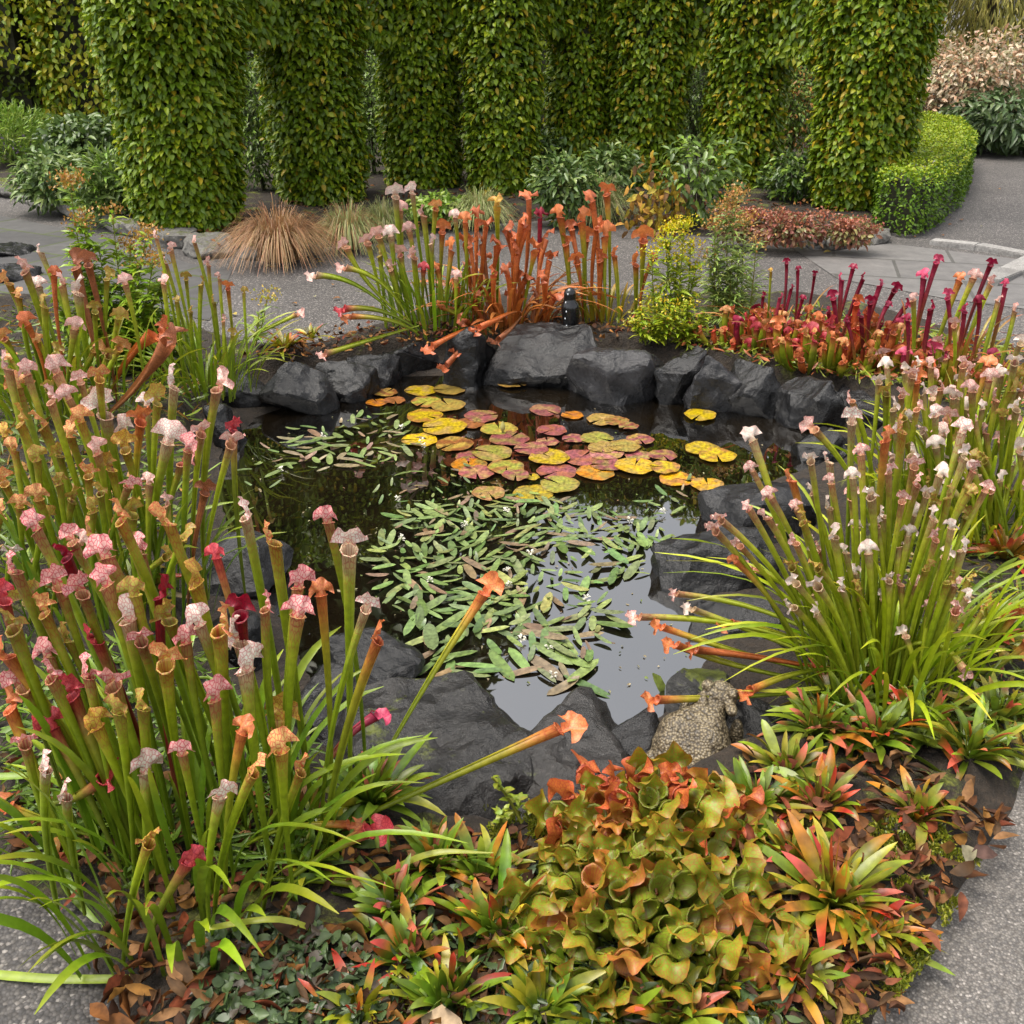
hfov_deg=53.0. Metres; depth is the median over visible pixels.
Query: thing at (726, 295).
goldenrod
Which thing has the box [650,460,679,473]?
lily pad
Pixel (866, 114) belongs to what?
hornbeam column
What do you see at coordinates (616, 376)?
rock
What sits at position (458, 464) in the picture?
lily pad
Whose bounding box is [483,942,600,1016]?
leaf rosette
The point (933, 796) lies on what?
leaf rosette
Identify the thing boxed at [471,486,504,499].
lily pad
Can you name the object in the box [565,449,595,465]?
lily pad
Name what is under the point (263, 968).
ground cover
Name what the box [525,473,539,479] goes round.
lily pad
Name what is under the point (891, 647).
pitcher plant
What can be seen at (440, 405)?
lily pad
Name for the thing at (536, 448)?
lily pad
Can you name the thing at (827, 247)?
edging stone
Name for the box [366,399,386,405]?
lily pad
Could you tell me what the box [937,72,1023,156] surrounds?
rhododendron
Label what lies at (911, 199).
box hedge
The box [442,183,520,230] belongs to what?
grass tuft
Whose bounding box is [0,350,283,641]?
pitcher plant
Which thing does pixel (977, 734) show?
leaf rosette
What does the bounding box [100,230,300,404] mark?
pitcher plant
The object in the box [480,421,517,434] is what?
lily pad
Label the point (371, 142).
leafy shrub
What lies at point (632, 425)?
lily pad
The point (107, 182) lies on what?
leafy shrub
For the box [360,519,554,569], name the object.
water hawthorn
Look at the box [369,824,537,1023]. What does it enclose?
leaf litter
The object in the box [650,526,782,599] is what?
rock
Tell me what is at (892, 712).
leaf rosette
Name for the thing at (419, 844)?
leaf rosette
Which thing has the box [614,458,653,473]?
lily pad
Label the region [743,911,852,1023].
leaf rosette
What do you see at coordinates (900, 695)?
leaf rosette
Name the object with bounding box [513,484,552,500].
lily pad
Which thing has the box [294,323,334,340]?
leaf rosette
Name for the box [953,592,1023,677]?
leaf rosette
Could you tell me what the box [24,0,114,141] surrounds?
hornbeam hedge
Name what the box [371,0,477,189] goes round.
hornbeam column
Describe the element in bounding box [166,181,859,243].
leaf litter
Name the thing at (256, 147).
leafy shrub
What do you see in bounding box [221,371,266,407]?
rock
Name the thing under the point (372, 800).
leaf rosette
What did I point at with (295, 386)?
rock
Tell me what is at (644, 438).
lily pad
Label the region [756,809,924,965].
leaf rosette
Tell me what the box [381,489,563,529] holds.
water hawthorn
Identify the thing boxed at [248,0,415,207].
hornbeam column
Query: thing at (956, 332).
pitcher plant
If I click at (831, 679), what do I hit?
leaf rosette
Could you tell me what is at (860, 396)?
rock
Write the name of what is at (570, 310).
fountain spout
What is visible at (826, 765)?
leaf rosette
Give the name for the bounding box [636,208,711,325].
goldenrod
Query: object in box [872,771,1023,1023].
concrete path
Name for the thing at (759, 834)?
leaf rosette
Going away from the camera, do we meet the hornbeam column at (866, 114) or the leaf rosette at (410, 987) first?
the leaf rosette at (410, 987)
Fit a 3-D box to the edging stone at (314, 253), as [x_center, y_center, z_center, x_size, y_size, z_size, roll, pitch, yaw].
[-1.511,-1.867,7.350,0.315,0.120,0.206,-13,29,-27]
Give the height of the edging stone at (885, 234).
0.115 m
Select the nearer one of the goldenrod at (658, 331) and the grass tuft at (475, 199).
the goldenrod at (658, 331)
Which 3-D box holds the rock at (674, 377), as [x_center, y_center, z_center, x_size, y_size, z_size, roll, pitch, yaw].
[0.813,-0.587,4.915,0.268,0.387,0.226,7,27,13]
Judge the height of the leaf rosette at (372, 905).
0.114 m
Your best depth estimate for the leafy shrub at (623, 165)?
8.90 m
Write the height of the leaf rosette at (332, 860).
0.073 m
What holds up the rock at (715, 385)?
on the bed soil at (992, 790)
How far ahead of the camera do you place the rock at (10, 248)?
7.41 m
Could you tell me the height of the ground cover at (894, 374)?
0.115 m
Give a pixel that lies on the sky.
(955, 0)
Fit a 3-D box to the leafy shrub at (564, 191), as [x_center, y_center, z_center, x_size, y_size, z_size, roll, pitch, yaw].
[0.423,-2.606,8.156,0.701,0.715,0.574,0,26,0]
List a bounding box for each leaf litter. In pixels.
[0,729,389,899]
[10,843,409,1023]
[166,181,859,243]
[240,316,898,374]
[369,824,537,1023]
[657,736,1019,1023]
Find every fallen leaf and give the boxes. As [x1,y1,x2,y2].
[421,1005,461,1023]
[962,845,976,860]
[972,844,997,858]
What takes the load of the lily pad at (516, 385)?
on the pond water
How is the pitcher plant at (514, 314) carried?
on the bed soil at (992, 790)
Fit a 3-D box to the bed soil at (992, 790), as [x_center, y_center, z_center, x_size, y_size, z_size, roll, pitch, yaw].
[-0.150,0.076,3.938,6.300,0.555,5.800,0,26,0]
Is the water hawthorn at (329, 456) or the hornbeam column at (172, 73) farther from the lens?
the hornbeam column at (172, 73)
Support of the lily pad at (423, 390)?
on the pond water
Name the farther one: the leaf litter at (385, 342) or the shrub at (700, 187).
the shrub at (700, 187)
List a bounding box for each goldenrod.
[40,164,173,374]
[113,268,193,368]
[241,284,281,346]
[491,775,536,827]
[618,285,712,348]
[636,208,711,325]
[689,179,775,330]
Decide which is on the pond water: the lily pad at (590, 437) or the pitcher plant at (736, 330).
the lily pad at (590, 437)
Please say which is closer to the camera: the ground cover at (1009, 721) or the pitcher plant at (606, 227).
the ground cover at (1009, 721)
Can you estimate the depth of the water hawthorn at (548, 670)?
2.94 m
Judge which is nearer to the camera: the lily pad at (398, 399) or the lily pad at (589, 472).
the lily pad at (589, 472)
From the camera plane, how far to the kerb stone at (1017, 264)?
6.93 m
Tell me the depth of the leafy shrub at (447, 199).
8.07 m
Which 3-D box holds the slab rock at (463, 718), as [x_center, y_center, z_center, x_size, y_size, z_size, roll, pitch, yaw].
[-0.194,0.655,2.495,0.518,0.288,0.527,-2,32,-7]
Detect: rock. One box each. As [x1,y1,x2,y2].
[0,241,36,256]
[0,263,41,282]
[196,529,293,598]
[202,403,247,449]
[212,612,277,672]
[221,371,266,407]
[258,361,339,414]
[294,662,378,747]
[315,360,380,402]
[329,627,424,680]
[333,670,533,819]
[346,352,402,387]
[382,339,442,375]
[442,326,494,390]
[481,322,597,387]
[525,686,628,816]
[566,347,663,405]
[611,707,659,755]
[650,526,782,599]
[654,345,707,404]
[664,668,729,712]
[682,355,741,411]
[687,596,781,642]
[697,478,816,543]
[726,698,786,738]
[728,359,780,418]
[775,375,845,429]
[791,426,846,464]
[838,384,874,407]
[850,403,897,429]
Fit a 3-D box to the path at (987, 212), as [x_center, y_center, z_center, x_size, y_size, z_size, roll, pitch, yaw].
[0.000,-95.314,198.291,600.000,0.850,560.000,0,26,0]
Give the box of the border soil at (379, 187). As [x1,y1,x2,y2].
[0,134,874,248]
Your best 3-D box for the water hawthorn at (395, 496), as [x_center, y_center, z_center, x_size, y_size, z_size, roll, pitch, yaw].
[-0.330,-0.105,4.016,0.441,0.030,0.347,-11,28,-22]
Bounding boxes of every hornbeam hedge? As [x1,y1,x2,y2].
[0,0,59,73]
[0,13,72,140]
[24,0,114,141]
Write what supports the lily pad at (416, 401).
on the pond water
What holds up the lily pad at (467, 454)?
on the pond water
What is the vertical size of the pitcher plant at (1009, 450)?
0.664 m
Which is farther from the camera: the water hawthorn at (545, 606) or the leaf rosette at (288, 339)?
the leaf rosette at (288, 339)
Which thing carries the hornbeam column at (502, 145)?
on the path at (987, 212)
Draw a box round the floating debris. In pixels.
[252,408,783,693]
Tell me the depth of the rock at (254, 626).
2.88 m
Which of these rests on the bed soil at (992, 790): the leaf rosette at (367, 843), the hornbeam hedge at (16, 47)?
the leaf rosette at (367, 843)
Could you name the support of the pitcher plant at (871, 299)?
on the bed soil at (992, 790)
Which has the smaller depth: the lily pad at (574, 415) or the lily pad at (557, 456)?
the lily pad at (557, 456)
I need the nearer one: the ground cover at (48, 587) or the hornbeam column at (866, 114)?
the ground cover at (48, 587)
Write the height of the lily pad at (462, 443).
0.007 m
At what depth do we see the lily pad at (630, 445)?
4.37 m
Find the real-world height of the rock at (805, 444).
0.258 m
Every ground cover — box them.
[0,303,236,609]
[0,628,340,903]
[187,904,404,1023]
[370,857,802,1023]
[599,299,1023,432]
[777,516,1023,770]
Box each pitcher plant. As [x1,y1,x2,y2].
[0,244,204,427]
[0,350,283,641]
[0,496,587,1014]
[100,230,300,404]
[235,181,512,360]
[406,189,619,372]
[487,749,810,1023]
[524,740,766,866]
[525,182,669,325]
[625,406,1023,758]
[688,302,815,352]
[696,258,843,353]
[759,263,1005,374]
[763,294,930,378]
[799,334,1023,553]
[825,254,1023,397]
[875,334,1007,388]
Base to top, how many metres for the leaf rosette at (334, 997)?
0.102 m
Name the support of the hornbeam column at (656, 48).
on the path at (987, 212)
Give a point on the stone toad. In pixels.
(697, 731)
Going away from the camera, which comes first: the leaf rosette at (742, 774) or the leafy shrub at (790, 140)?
the leaf rosette at (742, 774)
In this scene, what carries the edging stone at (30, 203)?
on the path at (987, 212)
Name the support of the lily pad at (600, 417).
on the pond water
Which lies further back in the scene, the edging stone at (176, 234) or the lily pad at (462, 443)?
the edging stone at (176, 234)
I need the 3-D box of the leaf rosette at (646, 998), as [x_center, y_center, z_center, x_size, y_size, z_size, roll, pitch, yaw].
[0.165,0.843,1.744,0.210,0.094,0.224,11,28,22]
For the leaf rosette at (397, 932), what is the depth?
1.85 m
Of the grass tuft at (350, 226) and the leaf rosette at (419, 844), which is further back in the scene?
the grass tuft at (350, 226)
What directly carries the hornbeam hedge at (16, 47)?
on the border soil at (379, 187)
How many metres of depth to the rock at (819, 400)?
4.54 m
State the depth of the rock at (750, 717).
2.64 m
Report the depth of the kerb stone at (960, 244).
7.58 m
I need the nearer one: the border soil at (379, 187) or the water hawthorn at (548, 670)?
the water hawthorn at (548, 670)
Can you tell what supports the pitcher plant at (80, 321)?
on the bed soil at (992, 790)
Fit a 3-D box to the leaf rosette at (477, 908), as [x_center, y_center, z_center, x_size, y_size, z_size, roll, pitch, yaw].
[-0.003,0.758,1.898,0.366,0.177,0.294,0,26,0]
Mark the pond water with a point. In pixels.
(295, 492)
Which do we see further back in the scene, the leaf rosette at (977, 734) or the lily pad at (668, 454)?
the lily pad at (668, 454)
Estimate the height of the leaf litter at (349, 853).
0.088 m
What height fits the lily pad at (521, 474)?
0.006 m
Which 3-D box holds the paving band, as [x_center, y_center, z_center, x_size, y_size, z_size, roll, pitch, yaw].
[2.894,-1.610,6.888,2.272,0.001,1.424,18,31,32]
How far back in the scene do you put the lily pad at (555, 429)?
4.53 m
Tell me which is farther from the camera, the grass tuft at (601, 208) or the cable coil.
the grass tuft at (601, 208)
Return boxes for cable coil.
[800,235,826,249]
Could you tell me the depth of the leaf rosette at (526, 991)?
1.75 m
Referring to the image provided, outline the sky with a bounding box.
[951,0,1016,10]
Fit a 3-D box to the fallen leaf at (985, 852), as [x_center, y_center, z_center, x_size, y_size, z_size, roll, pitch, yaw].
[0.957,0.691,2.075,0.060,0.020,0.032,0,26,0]
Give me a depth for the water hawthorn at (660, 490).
3.89 m
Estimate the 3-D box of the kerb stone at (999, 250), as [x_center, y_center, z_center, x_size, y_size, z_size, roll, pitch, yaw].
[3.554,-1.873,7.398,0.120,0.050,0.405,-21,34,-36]
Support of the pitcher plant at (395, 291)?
on the bed soil at (992, 790)
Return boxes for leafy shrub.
[0,98,59,165]
[0,141,111,216]
[27,110,116,169]
[46,136,134,227]
[233,51,275,190]
[346,50,392,173]
[403,187,472,224]
[521,137,603,227]
[527,127,567,185]
[572,134,652,199]
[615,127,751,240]
[679,68,714,166]
[752,147,814,203]
[775,65,819,157]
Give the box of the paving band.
[793,243,1023,308]
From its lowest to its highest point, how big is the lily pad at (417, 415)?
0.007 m
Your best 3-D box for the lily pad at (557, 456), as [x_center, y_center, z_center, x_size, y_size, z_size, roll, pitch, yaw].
[0.155,-0.232,4.265,0.172,0.008,0.169,0,26,0]
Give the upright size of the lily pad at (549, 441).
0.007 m
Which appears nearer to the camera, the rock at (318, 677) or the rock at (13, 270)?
the rock at (318, 677)
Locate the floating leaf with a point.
(659, 682)
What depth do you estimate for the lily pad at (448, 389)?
5.04 m
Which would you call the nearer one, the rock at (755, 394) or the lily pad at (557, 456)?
the lily pad at (557, 456)
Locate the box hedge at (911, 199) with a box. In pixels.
[871,110,978,235]
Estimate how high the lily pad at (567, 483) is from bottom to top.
0.007 m
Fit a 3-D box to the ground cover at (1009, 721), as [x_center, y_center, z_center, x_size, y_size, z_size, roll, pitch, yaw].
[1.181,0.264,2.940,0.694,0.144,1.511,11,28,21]
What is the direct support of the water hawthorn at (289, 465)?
on the pond water
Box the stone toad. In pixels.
[646,679,743,766]
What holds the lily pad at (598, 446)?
on the pond water
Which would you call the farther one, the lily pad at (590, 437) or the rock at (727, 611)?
the lily pad at (590, 437)
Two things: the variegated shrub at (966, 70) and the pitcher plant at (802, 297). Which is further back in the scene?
the variegated shrub at (966, 70)
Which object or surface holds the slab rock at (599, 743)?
on the bed soil at (992, 790)
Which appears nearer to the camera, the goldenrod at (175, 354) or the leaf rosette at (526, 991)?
the leaf rosette at (526, 991)
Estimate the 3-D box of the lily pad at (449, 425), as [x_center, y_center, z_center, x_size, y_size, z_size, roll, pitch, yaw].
[-0.299,-0.383,4.571,0.199,0.008,0.201,0,26,0]
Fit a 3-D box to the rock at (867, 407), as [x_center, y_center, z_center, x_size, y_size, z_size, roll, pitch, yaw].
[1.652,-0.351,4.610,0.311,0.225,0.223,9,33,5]
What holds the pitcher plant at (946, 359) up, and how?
on the bed soil at (992, 790)
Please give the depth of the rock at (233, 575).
3.27 m
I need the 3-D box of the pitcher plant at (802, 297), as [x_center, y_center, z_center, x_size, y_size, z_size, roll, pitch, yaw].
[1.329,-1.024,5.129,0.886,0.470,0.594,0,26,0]
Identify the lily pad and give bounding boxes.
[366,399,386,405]
[374,388,397,395]
[383,396,404,403]
[402,433,436,445]
[404,385,435,395]
[407,409,442,421]
[411,396,440,406]
[423,418,466,434]
[431,398,465,410]
[433,384,464,394]
[436,436,473,450]
[451,458,486,470]
[455,451,479,460]
[458,465,493,478]
[459,418,484,427]
[464,410,497,422]
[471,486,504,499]
[472,445,511,460]
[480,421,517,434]
[487,460,523,473]
[489,430,529,444]
[498,384,526,386]
[502,469,528,480]
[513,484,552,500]
[514,442,548,453]
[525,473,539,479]
[529,404,560,415]
[529,448,569,463]
[536,424,566,434]
[536,437,558,445]
[536,464,575,479]
[540,476,579,492]
[561,411,583,418]
[562,433,584,441]
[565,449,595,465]
[576,464,614,479]
[580,431,613,442]
[586,413,616,425]
[588,441,614,451]
[590,447,623,459]
[592,458,618,469]
[604,416,628,424]
[607,439,640,451]
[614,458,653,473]
[619,422,638,428]
[624,450,651,460]
[626,433,654,443]
[648,449,676,459]
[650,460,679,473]
[659,471,694,485]
[684,409,715,420]
[685,441,719,453]
[690,477,723,490]
[699,447,736,461]
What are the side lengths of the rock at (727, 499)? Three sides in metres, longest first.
0.459 x 0.383 x 0.307 m
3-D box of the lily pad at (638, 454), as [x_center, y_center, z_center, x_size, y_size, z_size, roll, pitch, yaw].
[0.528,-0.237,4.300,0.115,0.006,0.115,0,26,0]
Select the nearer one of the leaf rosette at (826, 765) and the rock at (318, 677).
the leaf rosette at (826, 765)
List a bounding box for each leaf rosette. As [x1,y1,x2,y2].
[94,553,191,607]
[262,328,311,361]
[271,820,357,901]
[291,801,392,867]
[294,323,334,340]
[298,948,422,1023]
[313,732,445,852]
[331,853,446,941]
[348,893,480,1013]
[378,816,493,900]
[378,927,513,1023]
[424,829,558,984]
[439,813,550,898]
[477,947,605,1023]
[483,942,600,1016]
[542,976,675,1023]
[617,966,743,1023]
[655,935,774,1023]
[711,756,821,834]
[719,811,786,861]
[731,719,837,801]
[739,818,833,893]
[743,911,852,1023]
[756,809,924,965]
[757,686,882,767]
[764,744,867,845]
[767,650,896,749]
[805,686,941,771]
[815,869,947,991]
[840,675,1006,772]
[847,911,955,1013]
[863,765,971,850]
[889,694,1023,780]
[934,671,1023,745]
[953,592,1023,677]
[966,514,1023,573]
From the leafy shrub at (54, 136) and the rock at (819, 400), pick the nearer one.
the rock at (819, 400)
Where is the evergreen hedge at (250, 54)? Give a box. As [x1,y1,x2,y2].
[28,0,817,135]
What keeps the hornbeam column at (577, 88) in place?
on the path at (987, 212)
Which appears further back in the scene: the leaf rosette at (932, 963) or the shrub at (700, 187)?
the shrub at (700, 187)
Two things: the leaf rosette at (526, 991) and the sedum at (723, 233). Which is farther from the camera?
the sedum at (723, 233)
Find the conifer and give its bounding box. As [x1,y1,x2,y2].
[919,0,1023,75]
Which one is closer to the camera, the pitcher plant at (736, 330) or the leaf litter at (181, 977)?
the leaf litter at (181, 977)
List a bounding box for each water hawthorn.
[237,425,324,491]
[268,409,425,470]
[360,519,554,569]
[366,556,529,649]
[373,463,470,504]
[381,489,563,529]
[417,609,609,697]
[492,541,648,666]
[543,496,675,551]
[634,473,691,521]
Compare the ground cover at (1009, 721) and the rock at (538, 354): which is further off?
the rock at (538, 354)
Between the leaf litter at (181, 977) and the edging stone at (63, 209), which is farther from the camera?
the edging stone at (63, 209)
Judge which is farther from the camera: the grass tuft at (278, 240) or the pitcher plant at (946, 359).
the grass tuft at (278, 240)
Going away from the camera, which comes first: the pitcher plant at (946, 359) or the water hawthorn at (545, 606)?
the water hawthorn at (545, 606)
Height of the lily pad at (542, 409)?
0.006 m
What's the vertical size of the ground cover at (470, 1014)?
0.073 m
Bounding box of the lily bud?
[500,421,504,432]
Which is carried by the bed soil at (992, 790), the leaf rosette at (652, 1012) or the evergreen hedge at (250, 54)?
the leaf rosette at (652, 1012)
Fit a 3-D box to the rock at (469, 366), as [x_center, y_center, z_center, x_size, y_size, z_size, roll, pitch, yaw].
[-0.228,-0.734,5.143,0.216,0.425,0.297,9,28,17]
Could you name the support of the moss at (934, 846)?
on the bed soil at (992, 790)
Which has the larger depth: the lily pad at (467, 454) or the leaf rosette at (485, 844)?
the lily pad at (467, 454)
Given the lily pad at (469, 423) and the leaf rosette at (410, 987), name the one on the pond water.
the lily pad at (469, 423)
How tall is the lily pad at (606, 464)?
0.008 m
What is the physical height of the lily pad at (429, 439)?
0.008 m
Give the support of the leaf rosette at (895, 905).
on the bed soil at (992, 790)
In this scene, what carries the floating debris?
on the pond water
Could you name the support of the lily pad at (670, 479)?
on the pond water
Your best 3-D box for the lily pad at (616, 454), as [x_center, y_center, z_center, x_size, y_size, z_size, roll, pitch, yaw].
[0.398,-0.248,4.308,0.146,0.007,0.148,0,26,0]
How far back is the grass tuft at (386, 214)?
7.70 m
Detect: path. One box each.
[0,11,1023,1023]
[0,216,232,319]
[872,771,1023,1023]
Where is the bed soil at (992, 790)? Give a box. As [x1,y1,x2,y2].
[0,288,1023,1023]
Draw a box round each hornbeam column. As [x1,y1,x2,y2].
[78,0,310,232]
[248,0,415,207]
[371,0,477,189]
[454,0,583,195]
[541,0,623,179]
[600,0,726,185]
[697,0,834,188]
[804,0,948,212]
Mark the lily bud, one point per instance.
(502, 426)
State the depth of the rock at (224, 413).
4.36 m
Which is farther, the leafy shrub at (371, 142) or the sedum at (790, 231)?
the leafy shrub at (371, 142)
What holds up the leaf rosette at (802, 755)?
on the bed soil at (992, 790)
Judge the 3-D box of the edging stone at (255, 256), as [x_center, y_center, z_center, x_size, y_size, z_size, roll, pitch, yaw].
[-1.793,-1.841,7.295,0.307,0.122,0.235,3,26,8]
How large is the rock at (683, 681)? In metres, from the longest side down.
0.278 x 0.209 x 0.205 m
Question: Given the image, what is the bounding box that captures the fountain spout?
[561,287,579,325]
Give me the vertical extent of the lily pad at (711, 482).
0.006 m
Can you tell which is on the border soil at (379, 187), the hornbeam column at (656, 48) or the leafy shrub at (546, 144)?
the leafy shrub at (546, 144)
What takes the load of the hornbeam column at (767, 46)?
on the path at (987, 212)
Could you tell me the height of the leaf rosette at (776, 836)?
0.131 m
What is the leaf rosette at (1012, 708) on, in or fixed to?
on the bed soil at (992, 790)
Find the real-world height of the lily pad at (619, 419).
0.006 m
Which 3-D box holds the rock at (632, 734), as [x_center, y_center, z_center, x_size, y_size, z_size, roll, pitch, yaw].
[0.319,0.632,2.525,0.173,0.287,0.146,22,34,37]
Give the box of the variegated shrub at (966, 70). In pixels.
[908,23,1023,140]
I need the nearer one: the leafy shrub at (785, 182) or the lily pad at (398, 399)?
the lily pad at (398, 399)
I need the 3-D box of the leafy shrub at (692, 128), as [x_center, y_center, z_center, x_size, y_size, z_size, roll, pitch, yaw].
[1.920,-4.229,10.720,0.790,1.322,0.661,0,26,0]
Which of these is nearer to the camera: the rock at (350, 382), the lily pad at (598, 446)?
the lily pad at (598, 446)
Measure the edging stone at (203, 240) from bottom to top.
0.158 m
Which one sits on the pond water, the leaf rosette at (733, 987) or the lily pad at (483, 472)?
the lily pad at (483, 472)
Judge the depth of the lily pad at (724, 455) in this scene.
4.28 m
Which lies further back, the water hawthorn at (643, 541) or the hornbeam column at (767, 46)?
the hornbeam column at (767, 46)
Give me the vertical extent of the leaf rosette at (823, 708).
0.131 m
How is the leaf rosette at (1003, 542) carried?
on the bed soil at (992, 790)
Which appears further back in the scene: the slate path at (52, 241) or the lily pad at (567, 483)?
the slate path at (52, 241)
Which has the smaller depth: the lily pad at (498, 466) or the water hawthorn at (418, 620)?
the water hawthorn at (418, 620)
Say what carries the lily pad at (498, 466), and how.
on the pond water
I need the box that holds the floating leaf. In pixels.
[652,673,664,691]
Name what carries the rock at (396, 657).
on the bed soil at (992, 790)
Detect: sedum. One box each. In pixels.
[707,203,780,243]
[743,205,843,248]
[822,214,884,250]
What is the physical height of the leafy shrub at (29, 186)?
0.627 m
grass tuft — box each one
[202,194,355,275]
[302,193,396,255]
[361,195,408,240]
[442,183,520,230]
[548,166,644,226]
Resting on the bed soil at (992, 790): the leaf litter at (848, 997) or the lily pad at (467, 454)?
the leaf litter at (848, 997)
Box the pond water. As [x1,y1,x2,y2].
[218,375,816,730]
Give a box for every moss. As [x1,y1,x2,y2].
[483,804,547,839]
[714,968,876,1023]
[853,814,982,997]
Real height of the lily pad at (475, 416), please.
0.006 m
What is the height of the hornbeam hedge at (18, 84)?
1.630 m
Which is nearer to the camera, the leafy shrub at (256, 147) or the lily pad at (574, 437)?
the lily pad at (574, 437)
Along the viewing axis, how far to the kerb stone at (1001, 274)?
6.68 m
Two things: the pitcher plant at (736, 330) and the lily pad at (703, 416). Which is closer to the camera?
the lily pad at (703, 416)
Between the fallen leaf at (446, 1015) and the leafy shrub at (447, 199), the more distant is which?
the leafy shrub at (447, 199)
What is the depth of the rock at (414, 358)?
5.23 m
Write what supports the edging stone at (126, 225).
on the path at (987, 212)
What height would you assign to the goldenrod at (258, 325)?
0.307 m
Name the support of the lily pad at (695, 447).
on the pond water
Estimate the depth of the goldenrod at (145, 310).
4.66 m
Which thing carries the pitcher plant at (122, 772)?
on the bed soil at (992, 790)
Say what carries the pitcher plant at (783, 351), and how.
on the bed soil at (992, 790)
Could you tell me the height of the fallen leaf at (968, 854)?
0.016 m
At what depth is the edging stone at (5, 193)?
9.52 m
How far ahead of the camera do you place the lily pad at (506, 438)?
4.44 m
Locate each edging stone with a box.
[0,181,17,197]
[16,188,54,208]
[55,201,96,222]
[95,210,136,236]
[131,223,196,248]
[182,232,235,258]
[238,243,261,260]
[300,240,323,257]
[813,238,863,250]
[863,228,890,244]
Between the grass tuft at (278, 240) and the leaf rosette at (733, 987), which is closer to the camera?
the leaf rosette at (733, 987)
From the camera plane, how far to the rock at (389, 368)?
5.11 m
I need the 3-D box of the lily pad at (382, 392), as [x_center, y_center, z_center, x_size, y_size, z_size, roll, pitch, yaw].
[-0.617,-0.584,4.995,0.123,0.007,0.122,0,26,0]
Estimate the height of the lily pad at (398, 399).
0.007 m
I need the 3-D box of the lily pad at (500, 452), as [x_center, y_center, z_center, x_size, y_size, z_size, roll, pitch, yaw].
[-0.085,-0.249,4.305,0.170,0.007,0.170,0,26,0]
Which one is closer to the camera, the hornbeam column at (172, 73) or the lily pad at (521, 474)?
the lily pad at (521, 474)
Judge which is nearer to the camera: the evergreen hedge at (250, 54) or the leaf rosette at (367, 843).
the leaf rosette at (367, 843)
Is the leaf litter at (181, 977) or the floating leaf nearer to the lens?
the leaf litter at (181, 977)
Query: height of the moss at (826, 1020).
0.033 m
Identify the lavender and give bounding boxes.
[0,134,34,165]
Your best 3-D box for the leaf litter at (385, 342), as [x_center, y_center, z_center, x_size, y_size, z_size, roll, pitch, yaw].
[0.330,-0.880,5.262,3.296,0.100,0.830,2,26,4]
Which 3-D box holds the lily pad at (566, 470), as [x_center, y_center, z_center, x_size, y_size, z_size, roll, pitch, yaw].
[0.179,-0.162,4.143,0.164,0.006,0.163,0,26,0]
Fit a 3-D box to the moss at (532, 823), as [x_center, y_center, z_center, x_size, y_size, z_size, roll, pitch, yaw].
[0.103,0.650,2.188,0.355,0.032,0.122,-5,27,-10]
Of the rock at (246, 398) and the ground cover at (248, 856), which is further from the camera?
the rock at (246, 398)
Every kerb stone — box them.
[929,238,979,250]
[975,243,1023,257]
[975,267,1021,285]
[1001,256,1023,274]
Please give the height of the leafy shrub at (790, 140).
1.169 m
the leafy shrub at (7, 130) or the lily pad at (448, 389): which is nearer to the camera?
the lily pad at (448, 389)

